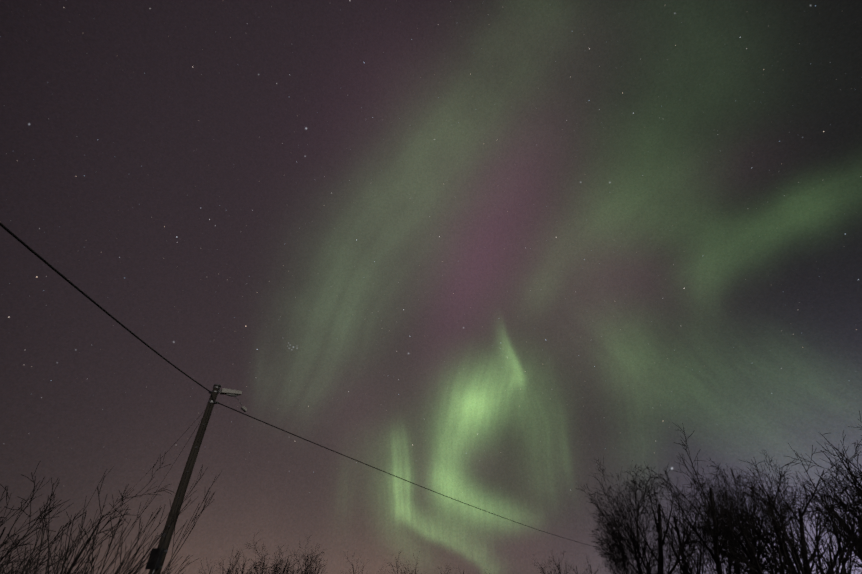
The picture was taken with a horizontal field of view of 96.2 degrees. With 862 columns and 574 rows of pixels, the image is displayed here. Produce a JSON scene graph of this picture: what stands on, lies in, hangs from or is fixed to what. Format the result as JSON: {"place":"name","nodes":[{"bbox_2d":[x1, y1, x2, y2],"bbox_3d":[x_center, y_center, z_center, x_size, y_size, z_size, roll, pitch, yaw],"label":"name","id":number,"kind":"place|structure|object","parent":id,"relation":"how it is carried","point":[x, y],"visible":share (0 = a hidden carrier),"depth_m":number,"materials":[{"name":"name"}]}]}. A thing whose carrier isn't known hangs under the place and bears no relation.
{"place":"outdoors","nodes":[
{"label":"outdoors","id":0,"kind":"place"},
{"bbox_2d":[0,0,861,573],"label":"sky","id":1,"kind":"structure","parent":0,"point":[479,254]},
{"bbox_3d":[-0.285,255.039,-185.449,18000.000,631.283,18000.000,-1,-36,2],"label":"ground","id":2,"kind":"structure","parent":0,"visible":0},
{"bbox_2d":[145,384,246,573],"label":"lamp pole","id":3,"kind":"object","parent":2,"relation":"on","point":[182,488],"visible":0.92,"depth_m":8.57,"materials":[{"name":"wood"}]},
{"bbox_2d":[0,222,607,571],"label":"overhead cables","id":4,"kind":"object","parent":3,"relation":"attached to","point":[53,268],"visible":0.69,"depth_m":7.75,"materials":[{"name":"black plastic"}]},
{"bbox_2d":[0,411,861,573],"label":"trees","id":5,"kind":"object","parent":2,"relation":"on","point":[729,537],"visible":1,"depth_m":7.29,"materials":[{"name":"black plant"}]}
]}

